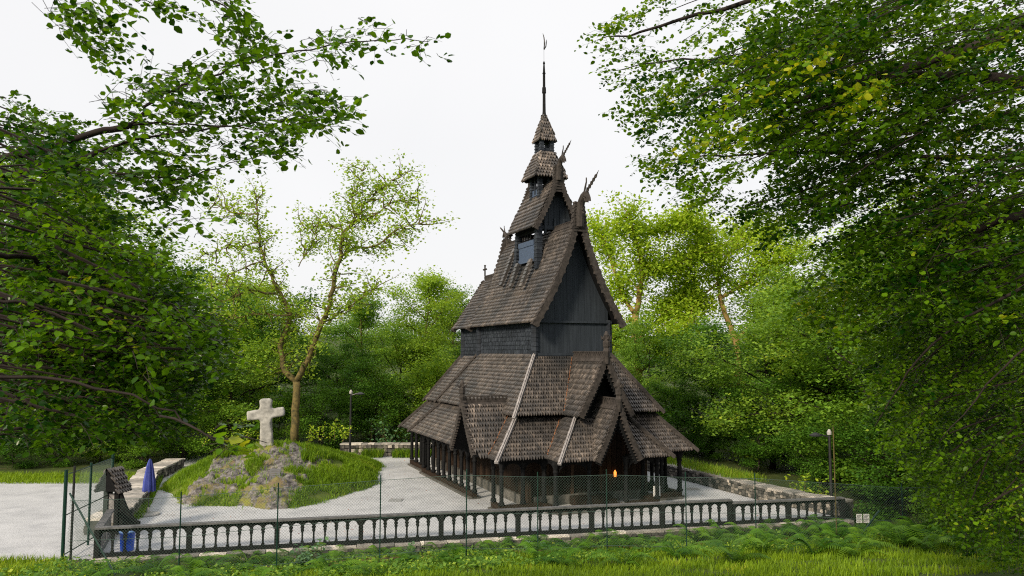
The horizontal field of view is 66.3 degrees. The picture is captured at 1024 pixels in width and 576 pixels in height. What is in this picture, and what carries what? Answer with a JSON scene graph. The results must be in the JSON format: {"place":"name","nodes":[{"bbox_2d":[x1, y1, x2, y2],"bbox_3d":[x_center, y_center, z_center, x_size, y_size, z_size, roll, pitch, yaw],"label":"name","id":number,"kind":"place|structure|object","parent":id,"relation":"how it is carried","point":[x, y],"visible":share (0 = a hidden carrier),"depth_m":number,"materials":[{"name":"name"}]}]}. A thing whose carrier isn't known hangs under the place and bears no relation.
{"place":"outdoors","nodes":[
{"label":"outdoors","id":0,"kind":"place"},
{"bbox_2d":[165,442,375,509],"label":"rocky hill","id":1,"kind":"structure","parent":0,"point":[259,485],"depth_m":34.07,"materials":[{"name":"stone"}]},
{"bbox_2d":[247,398,284,446],"bbox_3d":[-11.825,6.471,37.698,1.772,2.317,0.371,-1,-5,-8],"label":"stone cross","id":2,"kind":"object","parent":1,"relation":"on","point":[265,413],"visible":0.96,"depth_m":37.55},
{"bbox_2d":[158,437,385,509],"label":"hill grass","id":3,"kind":"structure","parent":1,"relation":"on","point":[358,464],"depth_m":36.09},
{"bbox_2d":[211,439,333,461],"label":"tall hill grass","id":4,"kind":"structure","parent":1,"relation":"on","point":[311,451],"depth_m":37.52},
{"bbox_2d":[178,149,459,442],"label":"oak tree","id":5,"kind":"object","parent":1,"relation":"on","point":[288,316],"visible":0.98,"depth_m":46.41,"materials":[{"name":"green plant"}]},
{"bbox_2d":[306,418,355,442],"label":"leafy bush","id":6,"kind":"object","parent":1,"relation":"on","point":[340,431],"visible":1,"depth_m":40.96,"materials":[{"name":"green plant"}]},
{"bbox_2d":[103,454,829,552],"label":"gravel terrace","id":7,"kind":"structure","parent":0,"point":[398,469],"depth_m":31.15,"materials":[{"name":"gravel"}]},
{"bbox_2d":[94,509,114,552],"bbox_3d":[-13.475,8.069,25.929,0.240,0.935,2.990,2,-5,-20],"label":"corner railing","id":8,"kind":"object","parent":7,"relation":"on","point":[107,521],"visible":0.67,"depth_m":26.00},
{"bbox_2d":[94,466,140,534],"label":"roofed pillar","id":9,"kind":"structure","parent":7,"relation":"on","point":[118,483],"depth_m":27.60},
{"bbox_2d":[119,531,134,551],"bbox_3d":[-12.450,8.106,25.375,0.518,0.770,0.518,0,-5,0],"label":"rubbish bin","id":10,"kind":"object","parent":7,"relation":"on","point":[131,535],"visible":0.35,"depth_m":25.21,"materials":[{"name":"blue plastic"}]},
{"bbox_2d":[137,458,159,516],"bbox_3d":[-14.330,7.845,30.964,0.877,2.200,0.877,0,-5,0],"label":"folded parasol","id":11,"kind":"object","parent":7,"relation":"on","point":[149,482],"visible":0.9,"depth_m":30.88,"materials":[{"name":"fabric"}]},
{"bbox_2d":[134,475,163,519],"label":"wall foot grass","id":12,"kind":"structure","parent":7,"relation":"on","point":[151,495],"depth_m":32.87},
{"bbox_2d":[353,447,431,457],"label":"back wall grass","id":13,"kind":"structure","parent":7,"relation":"on","point":[399,453],"depth_m":47.64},
{"bbox_2d":[398,35,699,514],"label":"stave church","id":14,"kind":"structure","parent":7,"relation":"on","point":[540,379],"depth_m":34.82,"materials":[{"name":"wood"}]},
{"bbox_2d":[570,461,618,504],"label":"door","id":15,"kind":"structure","parent":14,"relation":"in","point":[576,471],"depth_m":33.58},
{"bbox_2d":[0,332,1023,575],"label":"ground","id":16,"kind":"structure","parent":0,"point":[779,473],"depth_m":43.98,"materials":[{"name":"plant"}]},
{"bbox_2d":[0,417,48,469],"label":"dark bush","id":17,"kind":"object","parent":16,"relation":"on","point":[5,453],"visible":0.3,"depth_m":43.14,"materials":[{"name":"green plant"}]},
{"bbox_2d":[0,553,75,575],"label":"corner grass","id":18,"kind":"structure","parent":16,"relation":"on","point":[18,562],"depth_m":23.23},
{"bbox_2d":[21,444,87,468],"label":"dark bush","id":19,"kind":"object","parent":16,"relation":"on","point":[56,464],"visible":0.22,"depth_m":43.88,"materials":[{"name":"green plant"}]},
{"bbox_2d":[0,482,113,563],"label":"car park","id":20,"kind":"structure","parent":16,"relation":"on","point":[30,518],"depth_m":30.06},
{"bbox_2d":[61,453,114,559],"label":"gate","id":21,"kind":"structure","parent":20,"relation":"on","point":[88,504],"depth_m":25.79,"materials":[{"name":"metal"}]},
{"bbox_2d":[0,470,136,483],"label":"verge grass","id":22,"kind":"structure","parent":16,"relation":"on","point":[29,477],"depth_m":39.26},
{"bbox_2d":[0,149,173,284],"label":"broadleaf tree","id":23,"kind":"object","parent":16,"relation":"on","point":[117,200],"visible":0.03,"depth_m":65.99,"materials":[{"name":"green plant"}]},
{"bbox_2d":[69,466,115,575],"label":"end post","id":24,"kind":"object","parent":16,"relation":"on","point":[72,495],"visible":0.73,"depth_m":23.04,"materials":[{"name":"green metal"}]},
{"bbox_2d":[71,439,124,463],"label":"understorey bush","id":25,"kind":"object","parent":16,"relation":"on","point":[99,455],"visible":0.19,"depth_m":45.38,"materials":[{"name":"green plant"}]},
{"bbox_2d":[0,197,201,426],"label":"broadleaf tree","id":26,"kind":"object","parent":16,"relation":"on","point":[171,248],"visible":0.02,"depth_m":58.19,"materials":[{"name":"green plant"}]},
{"bbox_2d":[78,559,144,575],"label":"fern","id":27,"kind":"object","parent":16,"relation":"on","point":[99,572],"visible":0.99,"depth_m":20.90,"materials":[{"name":"green plant"}]},
{"bbox_2d":[83,458,185,534],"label":"stone wall","id":28,"kind":"structure","parent":16,"relation":"on","point":[166,467],"depth_m":35.82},
{"bbox_2d":[104,411,174,468],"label":"dark bush","id":29,"kind":"object","parent":16,"relation":"on","point":[136,464],"visible":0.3,"depth_m":44.02,"materials":[{"name":"green plant"}]},
{"bbox_2d":[117,556,175,575],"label":"fern","id":30,"kind":"object","parent":16,"relation":"on","point":[151,569],"visible":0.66,"depth_m":22.21,"materials":[{"name":"green plant"}]},
{"bbox_2d":[134,553,182,573],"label":"fern","id":31,"kind":"object","parent":16,"relation":"on","point":[157,558],"visible":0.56,"depth_m":23.65,"materials":[{"name":"green plant"}]},
{"bbox_2d":[167,557,205,575],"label":"fern","id":32,"kind":"object","parent":16,"relation":"on","point":[183,568],"visible":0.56,"depth_m":21.79,"materials":[{"name":"green plant"}]},
{"bbox_2d":[148,354,246,460],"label":"dark tree","id":33,"kind":"object","parent":16,"relation":"on","point":[194,447],"visible":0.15,"depth_m":45.91,"materials":[{"name":"green plant"}]},
{"bbox_2d":[171,566,230,575],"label":"fern","id":34,"kind":"object","parent":16,"relation":"on","point":[208,571],"visible":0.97,"depth_m":20.49,"materials":[{"name":"green plant"}]},
{"bbox_2d":[121,232,288,410],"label":"broadleaf tree","id":35,"kind":"object","parent":16,"relation":"on","point":[195,273],"visible":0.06,"depth_m":59.97,"materials":[{"name":"green plant"}]},
{"bbox_2d":[0,0,452,462],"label":"beech tree","id":36,"kind":"object","parent":16,"relation":"on","point":[101,347],"visible":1,"depth_m":6.47,"materials":[{"name":"green plant"}]},
{"bbox_2d":[216,550,268,564],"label":"fern","id":37,"kind":"object","parent":16,"relation":"on","point":[256,552],"visible":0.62,"depth_m":24.30,"materials":[{"name":"green plant"}]},
{"bbox_2d":[173,308,322,454],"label":"broadleaf tree","id":38,"kind":"object","parent":16,"relation":"on","point":[259,355],"visible":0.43,"depth_m":48.40,"materials":[{"name":"green plant"}]},
{"bbox_2d":[210,274,301,422],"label":"pale tree","id":39,"kind":"object","parent":16,"relation":"on","point":[267,296],"visible":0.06,"depth_m":63.90,"materials":[{"name":"green plant"}]},
{"bbox_2d":[196,283,332,444],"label":"dark tree","id":40,"kind":"object","parent":16,"relation":"on","point":[260,332],"visible":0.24,"depth_m":52.51,"materials":[{"name":"green plant"}]},
{"bbox_2d":[241,549,297,565],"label":"fern","id":41,"kind":"object","parent":16,"relation":"on","point":[273,557],"visible":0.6,"depth_m":23.88,"materials":[{"name":"green plant"}]},
{"bbox_2d":[246,392,311,441],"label":"dark bush","id":42,"kind":"object","parent":16,"relation":"on","point":[281,432],"visible":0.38,"depth_m":49.28,"materials":[{"name":"green plant"}]},
{"bbox_2d":[265,335,339,406],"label":"dark tree","id":43,"kind":"object","parent":16,"relation":"on","point":[306,389],"visible":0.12,"depth_m":71.14,"materials":[{"name":"green plant"}]},
{"bbox_2d":[284,536,329,569],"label":"leafy bush","id":44,"kind":"object","parent":16,"relation":"on","point":[301,557],"visible":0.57,"depth_m":23.28,"materials":[{"name":"green plant"}]},
{"bbox_2d":[273,378,372,449],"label":"dark bush","id":45,"kind":"object","parent":16,"relation":"on","point":[322,402],"visible":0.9,"depth_m":50.02,"materials":[{"name":"green plant"}]},
{"bbox_2d":[298,550,373,575],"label":"fern","id":46,"kind":"object","parent":16,"relation":"on","point":[322,560],"visible":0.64,"depth_m":21.65,"materials":[{"name":"green plant"}]},
{"bbox_2d":[291,337,390,443],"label":"dark tree","id":47,"kind":"object","parent":16,"relation":"on","point":[348,370],"visible":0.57,"depth_m":53.03,"materials":[{"name":"green plant"}]},
{"bbox_2d":[291,307,397,400],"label":"broadleaf tree","id":48,"kind":"object","parent":16,"relation":"on","point":[333,337],"visible":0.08,"depth_m":73.64,"materials":[{"name":"green plant"}]},
{"bbox_2d":[303,293,410,414],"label":"broadleaf tree","id":49,"kind":"object","parent":16,"relation":"on","point":[341,329],"visible":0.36,"depth_m":58.84,"materials":[{"name":"green plant"}]},
{"bbox_2d":[348,562,386,575],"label":"fern","id":50,"kind":"object","parent":16,"relation":"on","point":[368,568],"visible":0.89,"depth_m":20.88,"materials":[{"name":"green plant"}]},
{"bbox_2d":[334,372,411,442],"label":"dark bush","id":51,"kind":"object","parent":16,"relation":"on","point":[370,392],"visible":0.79,"depth_m":52.02,"materials":[{"name":"green plant"}]},
{"bbox_2d":[340,442,431,456],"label":"stone wall","id":52,"kind":"structure","parent":16,"relation":"on","point":[357,446],"depth_m":48.23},
{"bbox_2d":[364,415,410,442],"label":"leafy bush","id":53,"kind":"object","parent":16,"relation":"on","point":[387,430],"visible":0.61,"depth_m":50.24,"materials":[{"name":"green plant"}]},
{"bbox_2d":[349,308,459,442],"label":"broadleaf tree","id":54,"kind":"object","parent":16,"relation":"on","point":[392,336],"visible":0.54,"depth_m":53.98,"materials":[{"name":"green plant"}]},
{"bbox_2d":[380,344,460,427],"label":"understorey bush","id":55,"kind":"object","parent":16,"relation":"on","point":[440,368],"visible":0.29,"depth_m":51.84,"materials":[{"name":"green plant"}]},
{"bbox_2d":[373,265,469,436],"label":"pale tree","id":56,"kind":"object","parent":16,"relation":"on","point":[427,285],"visible":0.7,"depth_m":56.25,"materials":[{"name":"green plant"}]},
{"bbox_2d":[390,284,474,391],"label":"broadleaf tree","id":57,"kind":"object","parent":16,"relation":"on","point":[464,305],"visible":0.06,"depth_m":61.88,"materials":[{"name":"green plant"}]},
{"bbox_2d":[431,544,481,567],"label":"fern","id":58,"kind":"object","parent":16,"relation":"on","point":[445,558],"visible":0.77,"depth_m":22.54,"materials":[{"name":"green plant"}]},
{"bbox_2d":[88,519,853,567],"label":"retaining wall","id":59,"kind":"structure","parent":16,"relation":"on","point":[567,537],"depth_m":26.61,"materials":[{"name":"concrete"}]},
{"bbox_2d":[92,498,732,558],"bbox_3d":[-2.425,8.217,26.807,21.742,1.102,0.260,1,-5,-12],"label":"long balustrade","id":60,"kind":"object","parent":59,"relation":"on","point":[149,528],"visible":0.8,"depth_m":26.51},
{"bbox_2d":[732,496,845,524],"bbox_3d":[10.450,8.505,29.651,4.790,0.992,0.260,1,-5,-12],"label":"short balustrade","id":61,"kind":"object","parent":59,"relation":"on","point":[788,505],"visible":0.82,"depth_m":29.58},
{"bbox_2d":[0,524,999,575],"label":"ground cover","id":62,"kind":"object","parent":16,"relation":"on","point":[42,570],"visible":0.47,"depth_m":22.54,"materials":[{"name":"green plant"}]},
{"bbox_2d":[66,427,960,575],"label":"wire fence","id":63,"kind":"object","parent":16,"relation":"on","point":[466,548],"visible":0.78,"depth_m":23.63,"materials":[{"name":"metal"}]},
{"bbox_2d":[5,534,1023,575],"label":"bank grass","id":64,"kind":"structure","parent":16,"relation":"on","point":[763,566],"depth_m":20.08,"materials":[{"name":"plant"}]},
{"bbox_2d":[518,541,574,563],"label":"fern","id":65,"kind":"object","parent":16,"relation":"on","point":[530,549],"visible":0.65,"depth_m":22.78,"materials":[{"name":"green plant"}]},
{"bbox_2d":[528,547,582,566],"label":"fern","id":66,"kind":"object","parent":16,"relation":"on","point":[556,560],"visible":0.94,"depth_m":21.49,"materials":[{"name":"green plant"}]},
{"bbox_2d":[579,547,658,566],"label":"fern","id":67,"kind":"object","parent":16,"relation":"on","point":[626,554],"visible":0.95,"depth_m":20.83,"materials":[{"name":"green plant"}]},
{"bbox_2d":[598,531,648,549],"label":"fern","id":68,"kind":"object","parent":16,"relation":"on","point":[627,541],"visible":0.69,"depth_m":25.64,"materials":[{"name":"green plant"}]},
{"bbox_2d":[615,337,661,397],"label":"broadleaf tree","id":69,"kind":"object","parent":16,"relation":"on","point":[624,356],"visible":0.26,"depth_m":57.11,"materials":[{"name":"green plant"}]},
{"bbox_2d":[612,302,706,418],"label":"broadleaf tree","id":70,"kind":"object","parent":16,"relation":"on","point":[637,328],"visible":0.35,"depth_m":55.40,"materials":[{"name":"green plant"}]},
{"bbox_2d":[585,185,745,379],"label":"oak tree","id":71,"kind":"object","parent":16,"relation":"on","point":[695,232],"visible":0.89,"depth_m":59.43,"materials":[{"name":"green plant"}]},
{"bbox_2d":[634,341,715,418],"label":"broadleaf tree","id":72,"kind":"object","parent":16,"relation":"on","point":[692,386],"visible":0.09,"depth_m":69.49,"materials":[{"name":"green plant"}]},
{"bbox_2d":[648,535,709,558],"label":"fern","id":73,"kind":"object","parent":16,"relation":"on","point":[681,551],"visible":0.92,"depth_m":22.81,"materials":[{"name":"green plant"}]},
{"bbox_2d":[643,377,715,438],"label":"dark tree","id":74,"kind":"object","parent":16,"relation":"on","point":[673,392],"visible":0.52,"depth_m":51.20,"materials":[{"name":"green plant"}]},
{"bbox_2d":[686,415,729,459],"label":"dark bush","id":75,"kind":"object","parent":16,"relation":"on","point":[701,443],"visible":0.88,"depth_m":46.15,"materials":[{"name":"green plant"}]},
{"bbox_2d":[695,527,736,544],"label":"fern","id":76,"kind":"object","parent":16,"relation":"on","point":[710,536],"visible":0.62,"depth_m":26.41,"materials":[{"name":"green plant"}]},
{"bbox_2d":[634,315,798,454],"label":"dark tree","id":77,"kind":"object","parent":16,"relation":"on","point":[716,326],"visible":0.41,"depth_m":48.27,"materials":[{"name":"green plant"}]},
{"bbox_2d":[690,536,770,561],"bbox_3d":[6.074,7.019,21.327,2.334,0.799,2.462,5,-4,6],"label":"fern","id":78,"kind":"object","parent":16,"relation":"on","point":[732,555],"visible":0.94,"depth_m":21.02,"materials":[{"name":"green plant"}]},
{"bbox_2d":[664,201,833,380],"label":"oak tree","id":79,"kind":"object","parent":16,"relation":"on","point":[786,259],"visible":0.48,"depth_m":61.62,"materials":[{"name":"green plant"}]},
{"bbox_2d":[647,461,853,519],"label":"stone wall","id":80,"kind":"structure","parent":16,"relation":"on","point":[672,470],"depth_m":34.58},
{"bbox_2d":[667,456,768,481],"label":"wall top grass","id":81,"kind":"structure","parent":80,"relation":"on","point":[707,468],"depth_m":37.83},
{"bbox_2d":[727,412,787,469],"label":"dark bush","id":82,"kind":"object","parent":16,"relation":"on","point":[759,457],"visible":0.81,"depth_m":42.44,"materials":[{"name":"green plant"}]},
{"bbox_2d":[654,284,861,468],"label":"broadleaf tree","id":83,"kind":"object","parent":16,"relation":"on","point":[753,330],"visible":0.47,"depth_m":44.26,"materials":[{"name":"green plant"}]},
{"bbox_2d":[734,534,790,552],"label":"fern","id":84,"kind":"object","parent":16,"relation":"on","point":[769,543],"visible":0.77,"depth_m":22.65,"materials":[{"name":"green plant"}]},
{"bbox_2d":[693,286,837,419],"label":"broadleaf tree","id":85,"kind":"object","parent":16,"relation":"on","point":[730,310],"visible":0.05,"depth_m":67.84,"materials":[{"name":"green plant"}]},
{"bbox_2d":[747,528,801,549],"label":"fern","id":86,"kind":"object","parent":16,"relation":"on","point":[752,531],"visible":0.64,"depth_m":24.15,"materials":[{"name":"green plant"}]},
{"bbox_2d":[711,351,863,474],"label":"dark tree","id":87,"kind":"object","parent":16,"relation":"on","point":[776,384],"visible":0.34,"depth_m":42.98,"materials":[{"name":"green plant"}]},
{"bbox_2d":[574,0,1023,575],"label":"beech tree","id":88,"kind":"object","parent":16,"relation":"on","point":[832,40],"visible":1,"depth_m":11.88,"materials":[{"name":"green plant"}]},
{"bbox_2d":[778,523,819,540],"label":"fern","id":89,"kind":"object","parent":16,"relation":"on","point":[795,530],"visible":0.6,"depth_m":26.87,"materials":[{"name":"green plant"}]},
{"bbox_2d":[691,251,911,482],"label":"broadleaf tree","id":90,"kind":"object","parent":16,"relation":"on","point":[791,369],"visible":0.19,"depth_m":41.46,"materials":[{"name":"green plant"}]},
{"bbox_2d":[784,472,829,495],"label":"leafy bush","id":91,"kind":"object","parent":16,"relation":"on","point":[807,475],"visible":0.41,"depth_m":33.81,"materials":[{"name":"green plant"}]},
{"bbox_2d":[708,218,910,417],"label":"broadleaf tree","id":92,"kind":"object","parent":16,"relation":"on","point":[772,277],"visible":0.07,"depth_m":57.81,"materials":[{"name":"green plant"}]},
{"bbox_2d":[764,414,859,493],"bbox_3d":[14.757,7.921,37.898,4.302,3.918,4.176,4,-6,-40],"label":"dark bush","id":93,"kind":"object","parent":16,"relation":"on","point":[814,463],"visible":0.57,"depth_m":37.52,"materials":[{"name":"green plant"}]},
{"bbox_2d":[784,533,847,555],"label":"fern","id":94,"kind":"object","parent":16,"relation":"on","point":[803,540],"visible":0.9,"depth_m":21.73,"materials":[{"name":"green plant"}]},
{"bbox_2d":[809,429,832,495],"bbox_3d":[12.647,7.605,31.987,0.905,3.645,0.520,0,-5,0],"label":"lamp post","id":95,"kind":"object","parent":16,"relation":"on","point":[816,434],"visible":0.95,"depth_m":31.98,"materials":[{"name":"black metal"}]},
{"bbox_2d":[817,523,870,545],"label":"fern","id":96,"kind":"object","parent":16,"relation":"on","point":[831,533],"visible":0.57,"depth_m":24.98,"materials":[{"name":"green plant"}]},
{"bbox_2d":[810,535,887,559],"bbox_3d":[9.262,7.022,21.353,2.135,0.602,1.385,1,-5,-17],"label":"fern","id":97,"kind":"object","parent":16,"relation":"on","point":[848,548],"visible":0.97,"depth_m":21.34,"materials":[{"name":"green plant"}]},
{"bbox_2d":[775,182,938,408],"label":"broadleaf tree","id":98,"kind":"object","parent":16,"relation":"on","point":[830,229],"visible":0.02,"depth_m":52.78,"materials":[{"name":"green plant"}]},
{"bbox_2d":[745,281,970,503],"bbox_3d":[16.736,4.685,35.506,11.424,10.517,12.701,-1,-5,11],"label":"dark tree","id":99,"kind":"object","parent":16,"relation":"on","point":[833,408],"visible":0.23,"depth_m":36.21,"materials":[{"name":"green plant"}]},
{"bbox_2d":[833,527,900,551],"bbox_3d":[10.104,7.357,22.880,1.960,0.636,1.858,1,0,-13],"label":"fern","id":100,"kind":"object","parent":16,"relation":"on","point":[853,536],"visible":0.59,"depth_m":22.91,"materials":[{"name":"green plant"}]},
{"bbox_2d":[793,401,948,521],"bbox_3d":[15.980,6.982,32.671,6.713,5.315,6.516,1,-5,-16],"label":"dark bush","id":101,"kind":"object","parent":16,"relation":"on","point":[844,434],"visible":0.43,"depth_m":31.97,"materials":[{"name":"green plant"}]},
{"bbox_2d":[865,521,923,546],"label":"fern","id":102,"kind":"object","parent":16,"relation":"on","point":[897,531],"visible":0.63,"depth_m":23.73,"materials":[{"name":"green plant"}]},
{"bbox_2d":[864,519,933,542],"bbox_3d":[12.285,7.715,24.612,2.288,0.682,1.486,-4,-6,40],"label":"fern","id":103,"kind":"object","parent":16,"relation":"on","point":[901,520],"visible":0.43,"depth_m":24.80,"materials":[{"name":"green plant"}]},
{"bbox_2d":[789,229,1021,475],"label":"dark tree","id":104,"kind":"object","parent":16,"relation":"on","point":[845,386],"visible":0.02,"depth_m":41.29,"materials":[{"name":"green plant"}]},
{"bbox_2d":[890,524,961,552],"bbox_3d":[11.718,6.933,21.556,1.859,0.658,1.801,0,-5,-2],"label":"fern","id":105,"kind":"object","parent":16,"relation":"on","point":[937,538],"visible":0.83,"depth_m":21.55,"materials":[{"name":"green plant"}]},
{"bbox_2d":[833,314,1023,510],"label":"understorey bush","id":106,"kind":"object","parent":16,"relation":"on","point":[913,429],"visible":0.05,"depth_m":31.64,"materials":[{"name":"green plant"}]},
{"bbox_2d":[837,269,1023,473],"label":"dark tree","id":107,"kind":"object","parent":16,"relation":"on","point":[862,397],"visible":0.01,"depth_m":34.79,"materials":[{"name":"green plant"}]},
{"bbox_2d":[857,367,1023,528],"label":"dark bush","id":108,"kind":"object","parent":16,"relation":"on","point":[964,419],"visible":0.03,"depth_m":28.82,"materials":[{"name":"green plant"}]},
{"bbox_2d":[886,446,1002,530],"bbox_3d":[15.330,6.832,26.810,4.543,3.582,4.808,-2,-5,22],"label":"understorey bush","id":109,"kind":"object","parent":16,"relation":"on","point":[913,507],"visible":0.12,"depth_m":26.62,"materials":[{"name":"green plant"}]},
{"bbox_2d":[0,0,1023,340],"label":"sky","id":110,"kind":"structure","parent":0,"point":[475,117],"materials":[{"name":"white"}]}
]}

